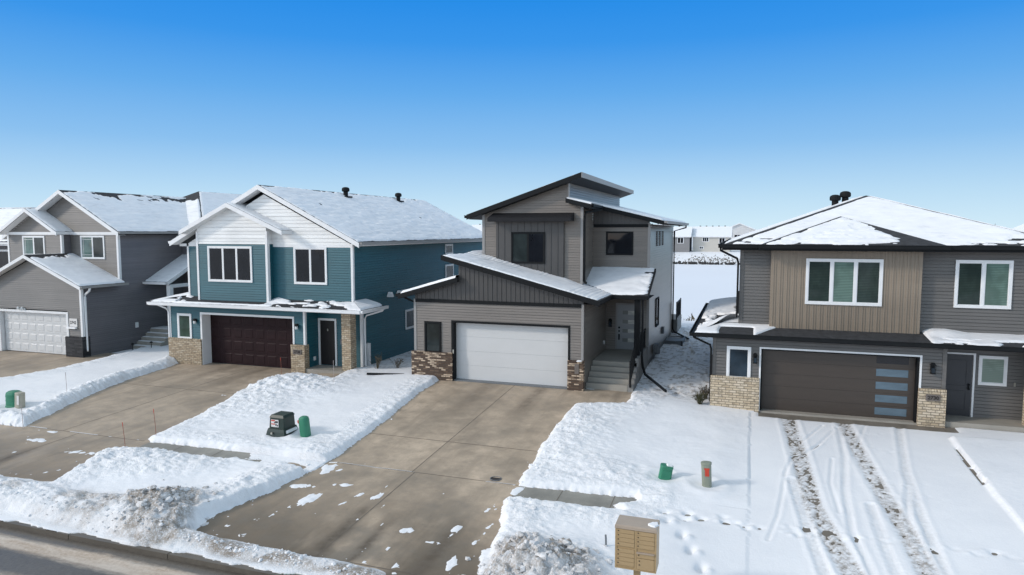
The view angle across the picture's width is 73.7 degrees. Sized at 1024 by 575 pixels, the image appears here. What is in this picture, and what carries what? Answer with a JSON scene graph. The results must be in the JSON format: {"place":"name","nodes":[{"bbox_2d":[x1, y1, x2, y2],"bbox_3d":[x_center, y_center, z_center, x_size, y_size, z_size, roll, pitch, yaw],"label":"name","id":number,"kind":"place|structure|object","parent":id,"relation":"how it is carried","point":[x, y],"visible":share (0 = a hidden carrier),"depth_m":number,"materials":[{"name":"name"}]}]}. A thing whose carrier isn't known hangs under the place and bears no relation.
{"place":"outdoors","nodes":[
{"label":"outdoors","id":0,"kind":"place"},
{"bbox_2d":[0,350,116,376],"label":"driveway","id":1,"kind":"structure","parent":0,"point":[13,362],"depth_m":35.42,"materials":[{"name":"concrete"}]},
{"bbox_2d":[0,526,244,574],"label":"street","id":2,"kind":"structure","parent":0,"point":[22,552],"depth_m":15.14,"materials":[{"name":"grey asphalt"}]},
{"bbox_2d":[0,520,297,574],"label":"curb","id":3,"kind":"structure","parent":2,"relation":"on","point":[182,557],"depth_m":15.42,"materials":[{"name":"concrete"}]},
{"bbox_2d":[0,362,338,481],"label":"driveway","id":4,"kind":"structure","parent":0,"point":[174,395],"depth_m":25.46,"materials":[{"name":"concrete"}]},
{"bbox_2d":[0,237,739,264],"bbox_3d":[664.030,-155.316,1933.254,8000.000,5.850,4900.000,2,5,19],"label":"ground","id":5,"kind":"structure","parent":0,"point":[684,256],"depth_m":177.72,"materials":[{"name":"white snow"}]},
{"bbox_2d":[0,207,35,267],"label":"house","id":6,"kind":"structure","parent":5,"relation":"on","point":[7,214],"depth_m":44.47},
{"bbox_2d":[0,249,8,267],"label":"window","id":7,"kind":"structure","parent":6,"relation":"in","point":[4,261],"depth_m":42.51,"materials":[{"name":"clear glass"}]},
{"bbox_2d":[0,190,241,357],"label":"house","id":8,"kind":"structure","parent":5,"relation":"on","point":[83,274],"depth_m":38.66,"materials":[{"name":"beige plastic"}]},
{"bbox_2d":[22,236,45,254],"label":"window","id":9,"kind":"structure","parent":8,"relation":"in","point":[31,244],"depth_m":39.43,"materials":[{"name":"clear glass"}]},
{"bbox_2d":[4,311,66,354],"bbox_3d":[-26.129,2.466,37.627,5.000,2.240,0.064,2,5,19],"label":"garage door","id":10,"kind":"structure","parent":8,"relation":"in","point":[25,331],"depth_m":37.64,"materials":[{"name":"white metal"}]},
{"bbox_2d":[80,236,104,258],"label":"window","id":11,"kind":"structure","parent":8,"relation":"in","point":[92,247],"depth_m":38.70,"materials":[{"name":"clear glass"}]},
{"bbox_2d":[147,185,481,373],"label":"house","id":12,"kind":"structure","parent":5,"relation":"on","point":[299,280],"depth_m":32.84,"materials":[{"name":"teal plastic"}]},
{"bbox_2d":[177,313,191,338],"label":"window","id":13,"kind":"structure","parent":12,"relation":"in","point":[184,320],"depth_m":33.99,"materials":[{"name":"green glass"}]},
{"bbox_2d":[207,246,252,282],"bbox_3d":[-13.531,-1.121,32.739,2.600,1.720,0.056,2,5,19],"label":"window","id":14,"kind":"structure","parent":12,"relation":"in","point":[225,263],"depth_m":32.73,"materials":[{"name":"black glass"}]},
{"bbox_2d":[210,315,292,367],"bbox_3d":[-12.575,2.577,33.403,5.300,2.520,0.064,2,5,19],"label":"garage door","id":15,"kind":"structure","parent":12,"relation":"in","point":[242,340],"depth_m":33.44,"materials":[{"name":"brown metal"}]},
{"bbox_2d":[293,247,327,284],"bbox_3d":[-9.381,-1.008,31.747,1.800,1.740,0.056,2,5,19],"label":"window","id":16,"kind":"structure","parent":12,"relation":"in","point":[310,263],"depth_m":31.74,"materials":[{"name":"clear glass"}]},
{"bbox_2d":[318,318,337,365],"bbox_3d":[-8.787,2.594,32.594,1.010,2.260,0.080,2,5,19],"label":"front door","id":17,"kind":"structure","parent":12,"relation":"in","point":[327,327],"depth_m":32.59,"materials":[{"name":"black metal"}]},
{"bbox_2d":[405,308,413,329],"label":"window","id":18,"kind":"structure","parent":12,"relation":"in","point":[409,314],"depth_m":36.44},
{"bbox_2d":[445,244,452,254],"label":"window","id":19,"kind":"structure","parent":12,"relation":"in","point":[448,247],"depth_m":40.99,"materials":[{"name":"grey glass"}]},
{"bbox_2d":[445,264,453,277],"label":"window","id":20,"kind":"structure","parent":12,"relation":"in","point":[449,268],"depth_m":41.19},
{"bbox_2d":[472,224,481,230],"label":"house","id":21,"kind":"structure","parent":5,"relation":"on","point":[479,226],"depth_m":203.08,"materials":[{"name":"white metal"}]},
{"bbox_2d":[0,320,1023,574],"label":"snow cover","id":22,"kind":"object","parent":5,"relation":"on","point":[958,516],"visible":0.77,"depth_m":18.53,"materials":[{"name":"white snow"}]},
{"bbox_2d":[5,390,19,407],"bbox_3d":[-19.438,4.359,26.663,0.600,0.670,0.480,1,5,7],"label":"utility pedestal","id":23,"kind":"object","parent":22,"relation":"on","point":[10,398],"visible":0.62,"depth_m":26.45,"materials":[{"name":"green plastic"}]},
{"bbox_2d":[14,391,24,408],"bbox_3d":[-18.955,4.356,26.306,0.380,0.640,0.323,6,6,18],"label":"utility pedestal","id":24,"kind":"object","parent":22,"relation":"on","point":[19,398],"visible":0.96,"depth_m":26.19,"materials":[{"name":"beige plastic"}]},
{"bbox_2d":[266,411,297,436],"bbox_3d":[-7.508,4.526,22.409,0.850,0.800,0.820,2,5,19],"label":"transformer","id":25,"kind":"object","parent":22,"relation":"on","point":[282,424],"visible":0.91,"depth_m":22.17,"materials":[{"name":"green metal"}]},
{"bbox_2d":[297,416,310,436],"bbox_3d":[-6.761,4.553,22.219,0.352,0.740,0.310,-3,7,19],"label":"utility pedestal","id":26,"kind":"object","parent":22,"relation":"on","point":[303,422],"visible":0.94,"depth_m":22.08,"materials":[{"name":"green plastic"}]},
{"bbox_2d":[0,374,616,574],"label":"snow chunks","id":27,"kind":"object","parent":22,"relation":"on","point":[169,498],"visible":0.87,"depth_m":15.10,"materials":[{"name":"white snow"}]},
{"bbox_2d":[369,355,381,368],"bbox_3d":[-6.217,3.370,31.398,0.745,0.787,0.704,2,5,19],"label":"dead shrub","id":28,"kind":"object","parent":22,"relation":"on","point":[378,360],"visible":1,"depth_m":31.33,"materials":[{"name":"brown plant"}]},
{"bbox_2d":[389,358,404,367],"bbox_3d":[-5.331,3.522,31.749,0.576,0.517,0.626,-5,7,-43],"label":"dead shrub","id":29,"kind":"object","parent":22,"relation":"on","point":[401,361],"visible":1,"depth_m":31.69,"materials":[{"name":"brown plant"}]},
{"bbox_2d":[658,463,672,479],"bbox_3d":[4.181,5.035,18.578,0.380,0.530,0.285,10,9,6],"label":"utility pedestal","id":30,"kind":"object","parent":22,"relation":"on","point":[665,471],"visible":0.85,"depth_m":18.46,"materials":[{"name":"green plastic"}]},
{"bbox_2d":[661,470,670,479],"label":"access door","id":31,"kind":"structure","parent":30,"relation":"in","point":[666,475],"depth_m":18.45,"materials":[{"name":"green plastic"}]},
{"bbox_2d":[694,391,707,404],"bbox_3d":[6.884,4.075,25.082,0.475,0.512,0.510,-2,5,-26],"label":"grass tuft","id":32,"kind":"object","parent":22,"relation":"on","point":[700,398],"visible":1,"depth_m":25.01,"materials":[{"name":"green plant"}]},
{"bbox_2d":[699,385,708,398],"bbox_3d":[7.360,3.998,25.905,0.411,0.566,0.498,-3,6,-34],"label":"grass tuft","id":33,"kind":"object","parent":22,"relation":"on","point":[704,390],"visible":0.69,"depth_m":25.89,"materials":[{"name":"green plant"}]},
{"bbox_2d":[701,461,711,487],"bbox_3d":[5.162,4.995,18.116,0.280,0.745,0.280,-2,4,19],"label":"utility pedestal","id":34,"kind":"object","parent":22,"relation":"on","point":[706,472],"visible":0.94,"depth_m":18.00,"materials":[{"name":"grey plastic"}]},
{"bbox_2d":[367,172,688,392],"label":"house","id":35,"kind":"structure","parent":5,"relation":"on","point":[566,283],"depth_m":29.10,"materials":[{"name":"grey plastic"}]},
{"bbox_2d":[424,321,440,351],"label":"window","id":36,"kind":"structure","parent":35,"relation":"in","point":[432,330],"depth_m":29.07,"materials":[{"name":"black glass"}]},
{"bbox_2d":[456,323,567,386],"bbox_3d":[-0.015,2.730,28.313,4.960,2.440,0.050,2,5,19],"label":"garage door","id":37,"kind":"structure","parent":35,"relation":"in","point":[488,352],"depth_m":28.28,"materials":[{"name":"white metal"}]},
{"bbox_2d":[511,232,544,263],"bbox_3d":[0.699,-1.741,29.941,1.540,1.380,0.056,2,5,19],"label":"window","id":38,"kind":"structure","parent":35,"relation":"in","point":[526,247],"depth_m":29.94,"materials":[{"name":"black glass"}]},
{"bbox_2d":[606,232,632,254],"bbox_3d":[4.861,-1.997,30.855,1.230,1.060,0.056,2,5,19],"label":"window","id":39,"kind":"structure","parent":35,"relation":"in","point":[617,243],"depth_m":30.86,"materials":[{"name":"black glass"}]},
{"bbox_2d":[615,303,633,349],"bbox_3d":[5.227,1.781,31.034,1.050,2.140,0.075,2,5,19],"label":"front door","id":40,"kind":"structure","parent":35,"relation":"in","point":[624,325],"depth_m":31.07,"materials":[{"name":"black metal"}]},
{"bbox_2d":[655,297,658,326],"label":"window","id":41,"kind":"structure","parent":35,"relation":"in","point":[657,299],"depth_m":33.60,"materials":[{"name":"black glass"}]},
{"bbox_2d":[659,231,660,245],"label":"window","id":42,"kind":"structure","parent":35,"relation":"in","point":[659,231],"depth_m":33.84,"materials":[{"name":"grey glass"}]},
{"bbox_2d":[615,515,659,574],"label":"mailbox cluster","id":43,"kind":"object","parent":5,"relation":"on","point":[637,545],"visible":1,"depth_m":12.78,"materials":[{"name":"beige paint"}]},
{"bbox_2d":[617,537,633,542],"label":"locker door","id":44,"kind":"structure","parent":43,"relation":"in","point":[620,539],"depth_m":12.81,"materials":[{"name":"metal"}]},
{"bbox_2d":[617,541,633,547],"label":"locker door","id":45,"kind":"structure","parent":43,"relation":"in","point":[619,543],"depth_m":12.81,"materials":[{"name":"metal"}]},
{"bbox_2d":[617,547,633,553],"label":"locker door","id":46,"kind":"structure","parent":43,"relation":"in","point":[623,550],"depth_m":12.83,"materials":[{"name":"metal"}]},
{"bbox_2d":[617,552,633,558],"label":"locker door","id":47,"kind":"structure","parent":43,"relation":"in","point":[620,554],"depth_m":12.83,"materials":[{"name":"metal"}]},
{"bbox_2d":[617,556,633,562],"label":"locker door","id":48,"kind":"structure","parent":43,"relation":"in","point":[619,558],"depth_m":12.84,"materials":[{"name":"metal"}]},
{"bbox_2d":[617,560,633,566],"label":"locker door","id":49,"kind":"structure","parent":43,"relation":"in","point":[623,563],"depth_m":12.84,"materials":[{"name":"metal"}]},
{"bbox_2d":[617,528,634,534],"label":"locker door","id":50,"kind":"structure","parent":43,"relation":"in","point":[625,531],"depth_m":12.79,"materials":[{"name":"metal"}]},
{"bbox_2d":[617,533,634,538],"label":"locker door","id":51,"kind":"structure","parent":43,"relation":"in","point":[622,535],"depth_m":12.80,"materials":[{"name":"metal"}]},
{"bbox_2d":[636,558,653,571],"bbox_3d":[2.483,5.172,12.727,0.322,0.214,0.028,2,5,19],"label":"parcel door","id":52,"kind":"structure","parent":43,"relation":"in","point":[642,564],"depth_m":12.72,"materials":[{"name":"metal"}]},
{"bbox_2d":[637,540,653,545],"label":"locker door","id":53,"kind":"structure","parent":43,"relation":"in","point":[640,542],"depth_m":12.69,"materials":[{"name":"metal"}]},
{"bbox_2d":[637,544,653,550],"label":"locker door","id":54,"kind":"structure","parent":43,"relation":"in","point":[639,546],"depth_m":12.70,"materials":[{"name":"metal"}]},
{"bbox_2d":[637,531,654,537],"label":"locker door","id":55,"kind":"structure","parent":43,"relation":"in","point":[639,533],"depth_m":12.67,"materials":[{"name":"metal"}]},
{"bbox_2d":[637,535,654,541],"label":"locker door","id":56,"kind":"structure","parent":43,"relation":"in","point":[643,538],"depth_m":12.68,"materials":[{"name":"metal"}]},
{"bbox_2d":[672,226,692,251],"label":"house","id":57,"kind":"structure","parent":5,"relation":"on","point":[683,240],"depth_m":183.58,"materials":[{"name":"white"}]},
{"bbox_2d":[677,237,683,242],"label":"window","id":58,"kind":"structure","parent":57,"relation":"in","point":[679,239],"depth_m":183.26,"materials":[{"name":"clear glass"}]},
{"bbox_2d":[674,261,739,264],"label":"shore rocks","id":59,"kind":"object","parent":5,"relation":"on","point":[710,263],"visible":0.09,"depth_m":170.43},
{"bbox_2d":[676,253,739,264],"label":"bank weeds","id":60,"kind":"object","parent":5,"relation":"on","point":[697,259],"visible":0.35,"depth_m":174.82,"materials":[{"name":"brown plant"}]},
{"bbox_2d":[691,226,732,251],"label":"house","id":61,"kind":"structure","parent":5,"relation":"on","point":[708,238],"depth_m":183.46,"materials":[{"name":"white"}]},
{"bbox_2d":[702,237,708,241],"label":"window","id":62,"kind":"structure","parent":61,"relation":"in","point":[704,239],"depth_m":183.08,"materials":[{"name":"clear glass"}]},
{"bbox_2d":[731,223,755,238],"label":"house","id":63,"kind":"structure","parent":5,"relation":"on","point":[739,229],"depth_m":202.24,"materials":[{"name":"white"}]},
{"bbox_2d":[689,191,1023,432],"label":"house","id":64,"kind":"structure","parent":5,"relation":"on","point":[869,308],"depth_m":23.56,"materials":[{"name":"grey plastic"}]},
{"bbox_2d":[726,346,750,379],"bbox_3d":[8.146,2.712,24.550,0.830,1.200,0.056,2,5,19],"label":"window","id":65,"kind":"structure","parent":64,"relation":"in","point":[738,363],"depth_m":24.55,"materials":[{"name":"blue glass"}]},
{"bbox_2d":[761,350,915,420],"bbox_3d":[11.303,3.351,23.865,4.840,2.200,0.062,2,5,19],"label":"garage door","id":66,"kind":"structure","parent":64,"relation":"in","point":[825,383],"depth_m":23.81,"materials":[{"name":"brown metal"}]},
{"bbox_2d":[805,258,883,305],"bbox_3d":[11.583,-0.191,23.865,2.440,1.620,0.066,2,5,19],"label":"window","id":67,"kind":"structure","parent":64,"relation":"in","point":[855,282],"depth_m":23.86,"materials":[{"name":"green glass"}]},
{"bbox_2d":[946,352,975,416],"bbox_3d":[15.113,3.304,23.225,1.060,2.200,0.133,2,5,19],"label":"front door","id":68,"kind":"structure","parent":64,"relation":"in","point":[959,373],"depth_m":23.22,"materials":[{"name":"black metal"}]},
{"bbox_2d":[953,260,1013,308],"bbox_3d":[15.711,-0.105,22.772,1.640,1.610,0.066,2,5,19],"label":"window","id":69,"kind":"structure","parent":64,"relation":"in","point":[986,284],"depth_m":22.76,"materials":[{"name":"green glass"}]},
{"bbox_2d":[977,355,1007,386],"bbox_3d":[16.110,2.791,22.881,0.820,1.000,0.056,2,5,19],"label":"window","id":70,"kind":"structure","parent":64,"relation":"in","point":[992,370],"depth_m":22.88,"materials":[{"name":"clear glass"}]},
{"bbox_2d":[1012,224,1023,230],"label":"house","id":71,"kind":"structure","parent":5,"relation":"on","point":[1020,227],"depth_m":156.16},
{"bbox_2d":[191,380,631,574],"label":"driveway","id":72,"kind":"structure","parent":0,"point":[458,444],"depth_m":18.47,"materials":[{"name":"concrete"}]},
{"bbox_2d":[490,476,501,480],"bbox_3d":[-0.449,5.288,18.891,0.331,0.030,0.331,2,5,19],"label":"drain cover","id":73,"kind":"object","parent":72,"relation":"on","point":[493,478],"visible":1,"depth_m":18.90,"materials":[{"name":"metal"}]},
{"bbox_2d":[140,442,703,520],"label":"sidewalk","id":74,"kind":"structure","parent":0,"point":[585,499],"depth_m":17.93,"materials":[{"name":"concrete"}]},
{"bbox_2d":[0,0,1023,229],"label":"sky","id":75,"kind":"structure","parent":0,"point":[754,114],"materials":[{"name":"blue"}]},
{"bbox_2d":[672,264,739,320],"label":"pond","id":76,"kind":"structure","parent":0,"point":[697,287],"depth_m":103.92,"materials":[{"name":"white snow"}]},
{"bbox_2d":[681,313,694,320],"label":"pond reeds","id":77,"kind":"object","parent":76,"relation":"in","point":[689,318],"visible":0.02,"depth_m":63.63,"materials":[{"name":"brown plant"}]},
{"bbox_2d":[722,412,997,574],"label":"driveway","id":78,"kind":"structure","parent":0,"point":[858,422],"depth_m":22.39,"materials":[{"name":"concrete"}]}
]}

